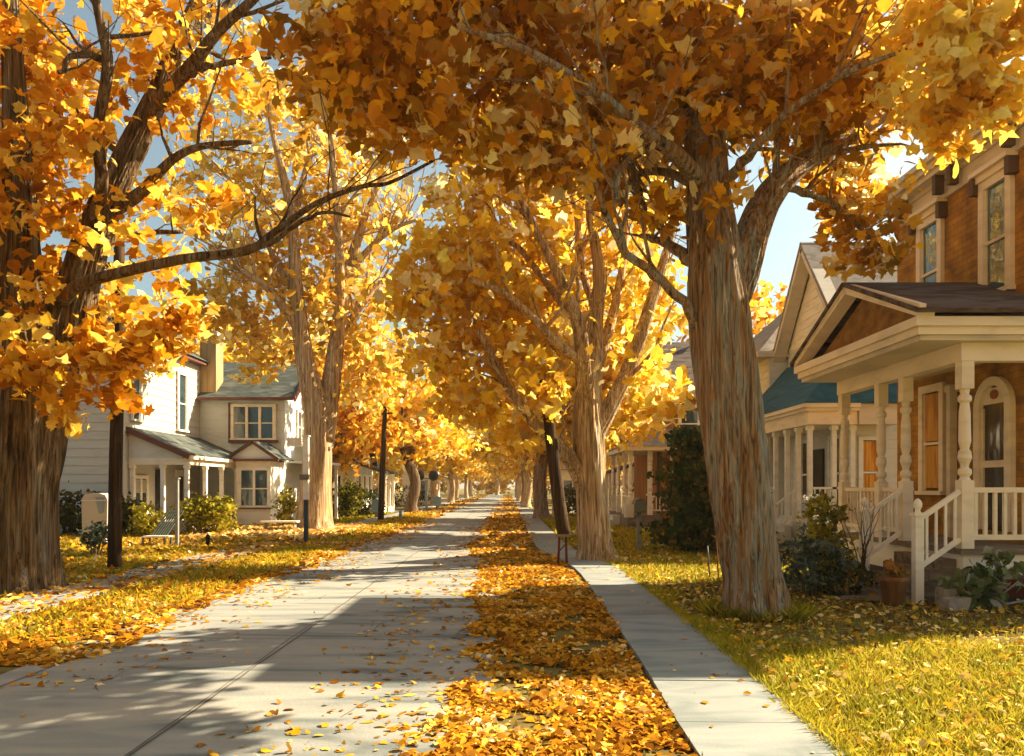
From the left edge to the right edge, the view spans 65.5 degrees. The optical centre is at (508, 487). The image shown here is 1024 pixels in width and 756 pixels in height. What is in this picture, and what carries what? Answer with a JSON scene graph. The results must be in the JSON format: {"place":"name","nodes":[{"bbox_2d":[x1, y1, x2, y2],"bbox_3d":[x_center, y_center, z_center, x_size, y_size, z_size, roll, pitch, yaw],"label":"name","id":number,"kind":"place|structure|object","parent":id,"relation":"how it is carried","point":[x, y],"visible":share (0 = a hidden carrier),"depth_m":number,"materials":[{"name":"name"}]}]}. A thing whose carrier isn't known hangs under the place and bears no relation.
{"place":"outdoors","nodes":[
{"label":"outdoors","id":0,"kind":"place"},
{"bbox_2d":[0,512,404,620],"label":"sidewalk","id":1,"kind":"structure","parent":0,"point":[80,595],"depth_m":14.55,"materials":[{"name":"concrete"}]},
{"bbox_2d":[0,528,337,616],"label":"fallen leaves","id":2,"kind":"object","parent":1,"relation":"on","point":[211,560],"visible":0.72,"depth_m":15.64,"materials":[{"name":"yellow plant"}]},
{"bbox_2d":[0,495,505,755],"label":"road","id":3,"kind":"structure","parent":0,"point":[127,711],"depth_m":7.69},
{"bbox_2d":[1,522,446,689],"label":"fallen leaves","id":4,"kind":"object","parent":3,"relation":"on","point":[107,650],"visible":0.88,"depth_m":12.68,"materials":[{"name":"orange plant"}]},
{"bbox_2d":[0,517,465,755],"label":"road seams","id":5,"kind":"object","parent":3,"relation":"on","point":[140,747],"visible":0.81,"depth_m":7.89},
{"bbox_2d":[197,523,500,755],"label":"fallen leaves","id":6,"kind":"object","parent":3,"relation":"on","point":[297,731],"visible":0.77,"depth_m":7.24,"materials":[{"name":"orange plant"}]},
{"bbox_2d":[393,510,574,511],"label":"cross street","id":7,"kind":"structure","parent":0,"point":[481,510],"depth_m":61.52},
{"bbox_2d":[418,470,438,509],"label":"twin meter","id":8,"kind":"object","parent":7,"relation":"on","point":[433,475],"visible":0.77,"depth_m":62.38,"materials":[{"name":"black metal"}]},
{"bbox_2d":[0,488,1023,755],"bbox_3d":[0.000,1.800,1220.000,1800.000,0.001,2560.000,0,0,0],"label":"ground","id":9,"kind":"structure","parent":0,"point":[522,722],"depth_m":9.88,"materials":[{"name":"plant"}]},
{"bbox_2d":[76,520,107,554],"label":"shrub","id":10,"kind":"object","parent":9,"relation":"on","point":[97,529],"visible":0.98,"depth_m":20.40,"materials":[{"name":"green plant"}]},
{"bbox_2d":[81,493,107,543],"bbox_3d":[-12.750,0.990,24.800,0.820,1.620,0.540,0,0,0],"label":"utility cabinet","id":11,"kind":"object","parent":9,"relation":"on","point":[95,507],"visible":0.66,"depth_m":24.55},
{"bbox_2d":[59,480,132,534],"bbox_3d":[-16.122,0.811,29.679,5.373,2.180,2.293,0,0,0],"label":"hedge","id":12,"kind":"object","parent":9,"relation":"on","point":[69,522],"visible":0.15,"depth_m":29.34,"materials":[{"name":"green plant"}]},
{"bbox_2d":[66,491,151,534],"bbox_3d":[-14.677,0.975,29.191,2.933,1.720,2.186,0,0,11],"label":"hedge","id":13,"kind":"object","parent":9,"relation":"on","point":[126,511],"visible":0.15,"depth_m":29.05,"materials":[{"name":"green plant"}]},
{"bbox_2d":[105,241,149,568],"bbox_3d":[-8.500,-1.775,17.401,1.600,7.252,0.299,0,0,0],"label":"utility pole","id":14,"kind":"object","parent":9,"relation":"on","point":[114,538],"visible":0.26,"depth_m":17.29,"materials":[{"name":"brown wood"}]},
{"bbox_2d":[45,274,231,355],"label":"street tree","id":15,"kind":"object","parent":9,"relation":"on","point":[160,315],"visible":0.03,"depth_m":49.02,"materials":[{"name":"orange plant"}]},
{"bbox_2d":[0,529,298,595],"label":"fallen leaves","id":16,"kind":"object","parent":9,"relation":"on","point":[191,541],"visible":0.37,"depth_m":22.01,"materials":[{"name":"yellow plant"}]},
{"bbox_2d":[126,500,173,536],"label":"bush","id":17,"kind":"object","parent":9,"relation":"on","point":[143,521],"visible":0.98,"depth_m":28.11,"materials":[{"name":"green plant"}]},
{"bbox_2d":[140,510,183,545],"bbox_3d":[-10.670,1.257,24.635,0.860,1.086,1.170,0,0,0],"label":"garden chair","id":18,"kind":"object","parent":9,"relation":"on","point":[162,535],"visible":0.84,"depth_m":24.75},
{"bbox_2d":[0,303,340,532],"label":"white house","id":19,"kind":"structure","parent":9,"relation":"on","point":[209,427],"depth_m":36.39,"materials":[{"name":"wood"}]},
{"bbox_2d":[130,377,143,421],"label":"window","id":20,"kind":"structure","parent":19,"relation":"in","point":[138,417],"depth_m":32.13,"materials":[{"name":"glass"}]},
{"bbox_2d":[135,475,148,505],"bbox_3d":[-14.917,0.230,32.400,0.150,1.440,1.336,0,0,0],"label":"door","id":21,"kind":"structure","parent":19,"relation":"in","point":[141,481],"depth_m":32.47,"materials":[{"name":"beige paint"}]},
{"bbox_2d":[155,470,159,518],"bbox_3d":[-14.932,0.300,34.200,0.060,2.100,0.840,0,0,0],"label":"door","id":22,"kind":"structure","parent":19,"relation":"in","point":[157,472],"depth_m":33.85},
{"bbox_2d":[175,470,183,511],"bbox_3d":[-14.927,0.275,36.300,0.070,2.150,1.000,0,0,0],"label":"door","id":23,"kind":"structure","parent":19,"relation":"in","point":[178,473],"depth_m":36.25,"materials":[{"name":"beige paint"}]},
{"bbox_2d":[176,370,189,432],"bbox_3d":[-14.907,-3.920,36.500,0.170,2.740,1.136,0,0,0],"label":"window","id":24,"kind":"structure","parent":19,"relation":"in","point":[182,377],"depth_m":36.57,"materials":[{"name":"white paint"}]},
{"bbox_2d":[228,403,277,442],"bbox_3d":[-12.350,-3.130,38.595,2.400,1.940,0.190,0,0,0],"label":"window","id":25,"kind":"structure","parent":19,"relation":"in","point":[246,422],"depth_m":38.65,"materials":[{"name":"beige paint"}]},
{"bbox_2d":[237,468,270,508],"bbox_3d":[-11.600,0.040,36.315,1.700,1.880,0.230,0,0,0],"label":"window","id":26,"kind":"structure","parent":19,"relation":"in","point":[254,484],"depth_m":36.39,"materials":[{"name":"white paint"}]},
{"bbox_2d":[296,409,303,443],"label":"window","id":27,"kind":"structure","parent":19,"relation":"in","point":[299,413],"depth_m":41.46,"materials":[{"name":"white paint"}]},
{"bbox_2d":[173,478,180,545],"bbox_3d":[-9.975,0.755,24.000,0.150,2.090,0.160,0,0,0],"label":"garden post","id":28,"kind":"object","parent":9,"relation":"on","point":[177,511],"visible":0.82,"depth_m":23.95,"materials":[{"name":"grey metal"}]},
{"bbox_2d":[0,532,370,644],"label":"lawn grass","id":29,"kind":"structure","parent":9,"relation":"on","point":[148,593],"depth_m":15.74,"materials":[{"name":"plant"}]},
{"bbox_2d":[0,532,390,665],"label":"fallen leaves","id":30,"kind":"object","parent":9,"relation":"on","point":[13,651],"visible":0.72,"depth_m":11.11,"materials":[{"name":"yellow plant"}]},
{"bbox_2d":[169,491,238,533],"bbox_3d":[-11.352,0.991,29.628,2.634,1.707,1.896,0,0,-9],"label":"bush","id":31,"kind":"object","parent":9,"relation":"on","point":[205,515],"visible":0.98,"depth_m":29.39,"materials":[{"name":"green plant"}]},
{"bbox_2d":[0,0,457,595],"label":"maple tree","id":32,"kind":"object","parent":9,"relation":"on","point":[54,310],"visible":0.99,"depth_m":13.41,"materials":[{"name":"orange plant"}]},
{"bbox_2d":[173,522,372,539],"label":"fallen leaves","id":33,"kind":"object","parent":9,"relation":"on","point":[277,530],"visible":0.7,"depth_m":29.86,"materials":[{"name":"yellow plant"}]},
{"bbox_2d":[260,521,299,529],"bbox_3d":[-9.025,1.560,31.525,1.450,0.480,0.450,0,0,0],"label":"garden bench","id":34,"kind":"object","parent":9,"relation":"on","point":[265,524],"visible":0.69,"depth_m":31.30,"materials":[{"name":"white paint"}]},
{"bbox_2d":[270,486,297,524],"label":"bush","id":35,"kind":"object","parent":9,"relation":"on","point":[285,500],"visible":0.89,"depth_m":35.65,"materials":[{"name":"green plant"}]},
{"bbox_2d":[193,315,380,370],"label":"street tree","id":36,"kind":"object","parent":9,"relation":"on","point":[227,357],"visible":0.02,"depth_m":48.91,"materials":[{"name":"yellow plant"}]},
{"bbox_2d":[138,5,442,529],"bbox_3d":[-8.431,-9.109,32.963,14.780,22.101,10.528,0,0,-20],"label":"elm tree","id":37,"kind":"object","parent":9,"relation":"on","point":[320,398],"visible":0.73,"depth_m":32.49,"materials":[{"name":"yellow plant"}]},
{"bbox_2d":[164,511,438,533],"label":"lawn grass","id":38,"kind":"structure","parent":9,"relation":"on","point":[343,519],"depth_m":41.07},
{"bbox_2d":[225,322,421,514],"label":"street tree","id":39,"kind":"object","parent":9,"relation":"on","point":[357,435],"visible":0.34,"depth_m":45.76,"materials":[{"name":"orange plant"}]},
{"bbox_2d":[332,478,368,516],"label":"bush","id":40,"kind":"object","parent":9,"relation":"on","point":[347,503],"visible":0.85,"depth_m":46.19,"materials":[{"name":"green plant"}]},
{"bbox_2d":[338,453,396,512],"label":"cottage","id":41,"kind":"structure","parent":9,"relation":"on","point":[364,478],"depth_m":56.57,"materials":[{"name":"grey"}]},
{"bbox_2d":[351,483,385,515],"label":"bush","id":42,"kind":"object","parent":9,"relation":"on","point":[365,509],"visible":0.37,"depth_m":49.36,"materials":[{"name":"green plant"}]},
{"bbox_2d":[378,406,392,519],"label":"bare pole","id":43,"kind":"object","parent":9,"relation":"on","point":[382,473],"visible":0.81,"depth_m":42.38,"materials":[{"name":"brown wood"}]},
{"bbox_2d":[373,483,406,507],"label":"bush","id":44,"kind":"object","parent":9,"relation":"on","point":[396,499],"visible":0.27,"depth_m":67.77,"materials":[{"name":"green plant"}]},
{"bbox_2d":[343,510,445,534],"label":"fallen leaves","id":45,"kind":"object","parent":9,"relation":"on","point":[395,530],"visible":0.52,"depth_m":38.21,"materials":[{"name":"yellow plant"}]},
{"bbox_2d":[373,443,424,479],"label":"street tree","id":46,"kind":"object","parent":9,"relation":"on","point":[390,467],"visible":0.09,"depth_m":86.39,"materials":[{"name":"orange plant"}]},
{"bbox_2d":[323,326,490,511],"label":"street tree","id":47,"kind":"object","parent":9,"relation":"on","point":[436,434],"visible":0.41,"depth_m":55.64,"materials":[{"name":"orange plant"}]},
{"bbox_2d":[400,483,430,504],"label":"bush","id":48,"kind":"object","parent":9,"relation":"on","point":[421,497],"visible":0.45,"depth_m":81.79,"materials":[{"name":"green plant"}]},
{"bbox_2d":[402,469,449,501],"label":"cottage","id":49,"kind":"structure","parent":9,"relation":"on","point":[405,479],"depth_m":98.00,"materials":[{"name":"white paint"}]},
{"bbox_2d":[412,381,483,505],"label":"street tree","id":50,"kind":"object","parent":9,"relation":"on","point":[444,458],"visible":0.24,"depth_m":75.32,"materials":[{"name":"yellow plant"}]},
{"bbox_2d":[419,495,487,512],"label":"fallen leaves","id":51,"kind":"object","parent":9,"relation":"on","point":[474,498],"visible":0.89,"depth_m":78.33,"materials":[{"name":"orange plant"}]},
{"bbox_2d":[416,425,494,502],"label":"street tree","id":52,"kind":"object","parent":9,"relation":"on","point":[455,469],"visible":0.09,"depth_m":91.67,"materials":[{"name":"orange plant"}]},
{"bbox_2d":[440,465,489,497],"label":"street tree","id":53,"kind":"object","parent":9,"relation":"on","point":[477,472],"visible":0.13,"depth_m":128.71,"materials":[{"name":"orange plant"}]},
{"bbox_2d":[453,464,480,499],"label":"street tree","id":54,"kind":"object","parent":9,"relation":"on","point":[456,481],"visible":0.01,"depth_m":109.78,"materials":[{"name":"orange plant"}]},
{"bbox_2d":[481,475,508,494],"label":"street tree","id":55,"kind":"object","parent":9,"relation":"on","point":[495,477],"visible":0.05,"depth_m":185.66,"materials":[{"name":"orange plant"}]},
{"bbox_2d":[373,466,622,493],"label":"wood","id":56,"kind":"object","parent":9,"relation":"on","point":[488,485],"visible":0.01,"depth_m":204.98,"materials":[{"name":"orange plant"}]},
{"bbox_2d":[461,380,547,507],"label":"street tree","id":57,"kind":"object","parent":9,"relation":"on","point":[488,457],"visible":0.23,"depth_m":68.99,"materials":[{"name":"orange plant"}]},
{"bbox_2d":[487,495,521,515],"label":"fallen leaves","id":58,"kind":"object","parent":9,"relation":"on","point":[508,505],"visible":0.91,"depth_m":69.12,"materials":[{"name":"orange plant"}]},
{"bbox_2d":[480,462,532,500],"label":"street tree","id":59,"kind":"object","parent":9,"relation":"on","point":[493,470],"visible":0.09,"depth_m":101.63,"materials":[{"name":"orange plant"}]},
{"bbox_2d":[460,514,568,570],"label":"fallen leaves","id":60,"kind":"object","parent":9,"relation":"on","point":[501,558],"visible":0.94,"depth_m":22.76,"materials":[{"name":"orange plant"}]},
{"bbox_2d":[428,288,651,518],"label":"street tree","id":61,"kind":"object","parent":9,"relation":"on","point":[540,504],"visible":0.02,"depth_m":44.77,"materials":[{"name":"orange plant"}]},
{"bbox_2d":[413,569,697,755],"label":"fallen leaves","id":62,"kind":"object","parent":9,"relation":"on","point":[471,703],"visible":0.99,"depth_m":6.98,"materials":[{"name":"orange plant"}]},
{"bbox_2d":[539,379,571,563],"bbox_3d":[1.093,-0.342,18.500,0.734,4.347,0.321,0,0,0],"label":"leaning pole","id":63,"kind":"object","parent":9,"relation":"on","point":[558,499],"visible":0.78,"depth_m":18.38,"materials":[{"name":"brown wood"}]},
{"bbox_2d":[547,464,575,502],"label":"cottage","id":64,"kind":"structure","parent":9,"relation":"on","point":[566,479],"depth_m":92.00,"materials":[{"name":"white paint"}]},
{"bbox_2d":[356,91,770,561],"bbox_3d":[0.909,-4.333,20.592,10.029,12.425,8.259,0,0,-31],"label":"maple tree","id":65,"kind":"object","parent":9,"relation":"on","point":[462,275],"visible":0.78,"depth_m":18.90,"materials":[{"name":"yellow plant"}]},
{"bbox_2d":[551,486,576,514],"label":"bush","id":66,"kind":"object","parent":9,"relation":"on","point":[572,501],"visible":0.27,"depth_m":51.83,"materials":[{"name":"green plant"}]},
{"bbox_2d":[458,240,698,534],"bbox_3d":[2.739,-3.475,29.776,9.534,10.760,10.170,0,0,-1],"label":"street tree","id":67,"kind":"object","parent":9,"relation":"on","point":[633,418],"visible":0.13,"depth_m":28.00,"materials":[{"name":"yellow plant"}]},
{"bbox_2d":[494,522,702,755],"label":"verge grass","id":68,"kind":"structure","parent":9,"relation":"on","point":[553,703],"depth_m":8.51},
{"bbox_2d":[605,439,627,495],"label":"street tree","id":69,"kind":"object","parent":9,"relation":"on","point":[609,458],"depth_m":64.83,"materials":[{"name":"plant"}]},
{"bbox_2d":[606,456,633,513],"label":"cottage","id":70,"kind":"structure","parent":9,"relation":"on","point":[608,472],"depth_m":54.40,"materials":[{"name":"white paint"}]},
{"bbox_2d":[624,497,646,551],"bbox_3d":[3.493,1.025,21.900,0.585,1.550,0.560,0,0,0],"label":"mailbox","id":71,"kind":"object","parent":9,"relation":"on","point":[638,505],"visible":0.91,"depth_m":21.70,"materials":[{"name":"grey metal"}]},
{"bbox_2d":[250,0,1023,619],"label":"maple tree","id":72,"kind":"object","parent":9,"relation":"on","point":[662,84],"visible":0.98,"depth_m":10.72,"materials":[{"name":"orange plant"}]},
{"bbox_2d":[606,342,699,528],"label":"wooden house","id":73,"kind":"structure","parent":9,"relation":"on","point":[647,454],"depth_m":36.53,"materials":[{"name":"brown"}]},
{"bbox_2d":[678,405,699,427],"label":"window","id":74,"kind":"structure","parent":73,"relation":"in","point":[692,418],"depth_m":35.99,"materials":[{"name":"glass"}]},
{"bbox_2d":[547,520,795,558],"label":"fallen leaves","id":75,"kind":"object","parent":9,"relation":"on","point":[634,555],"visible":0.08,"depth_m":23.95,"materials":[{"name":"yellow plant"}]},
{"bbox_2d":[610,275,787,443],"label":"street tree","id":76,"kind":"object","parent":9,"relation":"on","point":[762,314],"visible":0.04,"depth_m":47.50,"materials":[{"name":"yellow plant"}]},
{"bbox_2d":[640,423,778,553],"bbox_3d":[5.465,0.016,21.779,3.498,3.674,3.506,0,0,25],"label":"evergreen bush","id":77,"kind":"object","parent":9,"relation":"on","point":[687,524],"visible":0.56,"depth_m":21.40,"materials":[{"name":"green plant"}]},
{"bbox_2d":[602,558,876,755],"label":"verge grass","id":78,"kind":"structure","parent":9,"relation":"on","point":[800,712],"depth_m":6.95,"materials":[{"name":"plant"}]},
{"bbox_2d":[791,494,837,563],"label":"flowers","id":79,"kind":"object","parent":9,"relation":"on","point":[803,528],"visible":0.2,"depth_m":18.66,"materials":[{"name":"green plant"}]},
{"bbox_2d":[609,549,1023,755],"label":"fallen leaves","id":80,"kind":"object","parent":9,"relation":"on","point":[927,669],"visible":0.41,"depth_m":8.62,"materials":[{"name":"yellow plant"}]},
{"bbox_2d":[612,544,1023,616],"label":"lawn grass","id":81,"kind":"structure","parent":9,"relation":"on","point":[687,566],"depth_m":17.03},
{"bbox_2d":[777,533,864,599],"bbox_3d":[4.987,1.292,13.045,1.576,1.070,1.206,0,0,0],"label":"shrub","id":82,"kind":"object","parent":9,"relation":"on","point":[805,564],"visible":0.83,"depth_m":12.96,"materials":[{"name":"green plant"}]},
{"bbox_2d":[754,242,896,550],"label":"gabled house","id":83,"kind":"structure","parent":9,"relation":"on","point":[802,426],"depth_m":23.34,"materials":[{"name":"grey"}]},
{"bbox_2d":[794,440,806,506],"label":"window","id":84,"kind":"structure","parent":83,"relation":"in","point":[804,442],"depth_m":25.50,"materials":[{"name":"white paint"}]},
{"bbox_2d":[813,449,823,517],"bbox_3d":[9.440,-0.110,24.300,0.060,2.100,0.900,0,0,0],"label":"door","id":85,"kind":"structure","parent":83,"relation":"in","point":[818,454],"depth_m":24.14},
{"bbox_2d":[828,435,841,504],"bbox_3d":[9.455,-0.490,23.000,0.090,2.020,0.900,0,0,0],"label":"window","id":86,"kind":"structure","parent":83,"relation":"in","point":[839,472],"depth_m":23.06,"materials":[{"name":"white paint"}]},
{"bbox_2d":[858,437,877,505],"bbox_3d":[10.000,-0.450,21.925,0.740,1.900,0.150,0,0,0],"label":"window","id":87,"kind":"structure","parent":83,"relation":"in","point":[867,453],"depth_m":21.94,"materials":[{"name":"white paint"}]},
{"bbox_2d":[794,491,856,590],"bbox_3d":[5.582,0.943,13.962,1.164,1.776,1.186,0,0,31],"label":"shrub","id":88,"kind":"object","parent":9,"relation":"on","point":[820,529],"visible":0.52,"depth_m":13.97,"materials":[{"name":"green plant"}]},
{"bbox_2d":[661,583,1023,634],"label":"fallen leaves","id":89,"kind":"object","parent":9,"relation":"on","point":[869,604],"visible":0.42,"depth_m":10.92,"materials":[{"name":"yellow plant"}]},
{"bbox_2d":[809,558,878,596],"bbox_3d":[5.466,1.483,12.928,0.946,0.682,1.084,0,0,-39],"label":"shrub","id":90,"kind":"object","parent":9,"relation":"on","point":[865,574],"visible":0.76,"depth_m":12.84,"materials":[{"name":"green plant"}]},
{"bbox_2d":[831,493,885,592],"bbox_3d":[6.035,0.963,13.522,0.963,1.730,1.113,0,0,0],"label":"bare shrub","id":91,"kind":"object","parent":9,"relation":"on","point":[863,559],"visible":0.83,"depth_m":13.57,"materials":[{"name":"brown plant"}]},
{"bbox_2d":[861,587,880,595],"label":"wood block","id":92,"kind":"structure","parent":9,"relation":"on","point":[868,591],"depth_m":12.76,"materials":[{"name":"brown wood"}]},
{"bbox_2d":[840,595,909,600],"bbox_3d":[5.725,1.730,12.450,0.964,0.110,0.200,0,0,39],"label":"plank","id":93,"kind":"object","parent":9,"relation":"on","point":[861,597],"visible":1,"depth_m":12.48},
{"bbox_2d":[877,558,909,606],"bbox_3d":[5.850,1.442,12.110,0.440,0.716,0.448,0,0,0],"label":"flower pot","id":94,"kind":"object","parent":9,"relation":"on","point":[893,585],"visible":0.99,"depth_m":11.99,"materials":[{"name":"ceramic"}]},
{"bbox_2d":[790,121,1023,604],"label":"brick house","id":95,"kind":"structure","parent":9,"relation":"on","point":[935,332],"depth_m":14.03,"materials":[{"name":"brown"}]},
{"bbox_2d":[907,197,947,281],"bbox_3d":[8.410,-4.470,15.980,0.240,2.300,1.165,0,0,0],"label":"window","id":96,"kind":"structure","parent":95,"relation":"in","point":[930,260],"depth_m":15.89,"materials":[{"name":"beige paint"}]},
{"bbox_2d":[914,382,946,494],"bbox_3d":[8.445,-0.950,15.900,0.170,2.200,0.980,0,0,0],"label":"window","id":97,"kind":"structure","parent":95,"relation":"in","point":[931,398],"depth_m":15.92,"materials":[{"name":"beige paint"}]},
{"bbox_2d":[968,150,1018,290],"bbox_3d":[8.410,-4.470,13.820,0.240,2.300,1.145,0,0,0],"label":"window","id":98,"kind":"structure","parent":95,"relation":"in","point":[993,184],"depth_m":13.79,"materials":[{"name":"beige paint"}]},
{"bbox_2d":[973,376,1015,531],"bbox_3d":[8.448,-0.590,13.860,0.097,2.680,1.060,0,0,0],"label":"door","id":99,"kind":"structure","parent":95,"relation":"in","point":[994,405],"depth_m":13.86,"materials":[{"name":"beige paint"}]},
{"bbox_2d":[935,587,956,596],"bbox_3d":[6.614,1.647,11.908,0.346,0.307,0.292,0,0,0],"label":"stone","id":100,"kind":"object","parent":9,"relation":"on","point":[941,592],"visible":0.29,"depth_m":11.77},
{"bbox_2d":[939,596,971,611],"bbox_3d":[6.520,1.698,11.620,0.345,0.204,0.251,0,0,0],"label":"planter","id":101,"kind":"object","parent":9,"relation":"on","point":[957,603],"visible":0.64,"depth_m":11.52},
{"bbox_2d":[933,545,1023,610],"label":"shrub","id":102,"kind":"object","parent":9,"relation":"on","point":[977,583],"visible":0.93,"depth_m":11.66,"materials":[{"name":"green plant"}]},
{"bbox_2d":[981,575,1023,607],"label":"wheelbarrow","id":103,"kind":"object","parent":9,"relation":"on","point":[1011,591],"visible":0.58,"depth_m":11.67,"materials":[{"name":"red paint"}]},
{"bbox_2d":[0,0,1023,487],"label":"sky","id":104,"kind":"structure","parent":0,"point":[793,224],"materials":[{"name":"blue"}]},
{"bbox_2d":[540,516,663,546],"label":"lawn grass","id":105,"kind":"structure","parent":0,"point":[632,532],"depth_m":29.61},
{"bbox_2d":[520,513,844,755],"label":"sidewalk","id":106,"kind":"structure","parent":0,"point":[653,633],"depth_m":7.28,"materials":[{"name":"concrete"}]},
{"bbox_2d":[584,566,813,752],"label":"fallen leaves","id":107,"kind":"object","parent":106,"relation":"on","point":[745,692],"visible":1,"depth_m":7.24,"materials":[{"name":"orange plant"}]},
{"bbox_2d":[692,595,827,623],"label":"verge grass","id":108,"kind":"structure","parent":0,"point":[714,608],"depth_m":10.69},
{"bbox_2d":[690,611,1023,755],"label":"lawn grass","id":109,"kind":"structure","parent":0,"point":[948,691],"depth_m":7.14,"materials":[{"name":"plant"}]},
{"label":"driveway","id":110,"kind":"structure","parent":0,"visible":0},
{"bbox_2d":[286,435,309,541],"bbox_3d":[-6.839,0.050,25.945,0.778,3.500,0.330,0,0,0],"label":"sign post","id":111,"kind":"object","parent":110,"relation":"on","point":[296,442],"visible":0.98,"depth_m":25.94,"materials":[{"name":"blue paint"}]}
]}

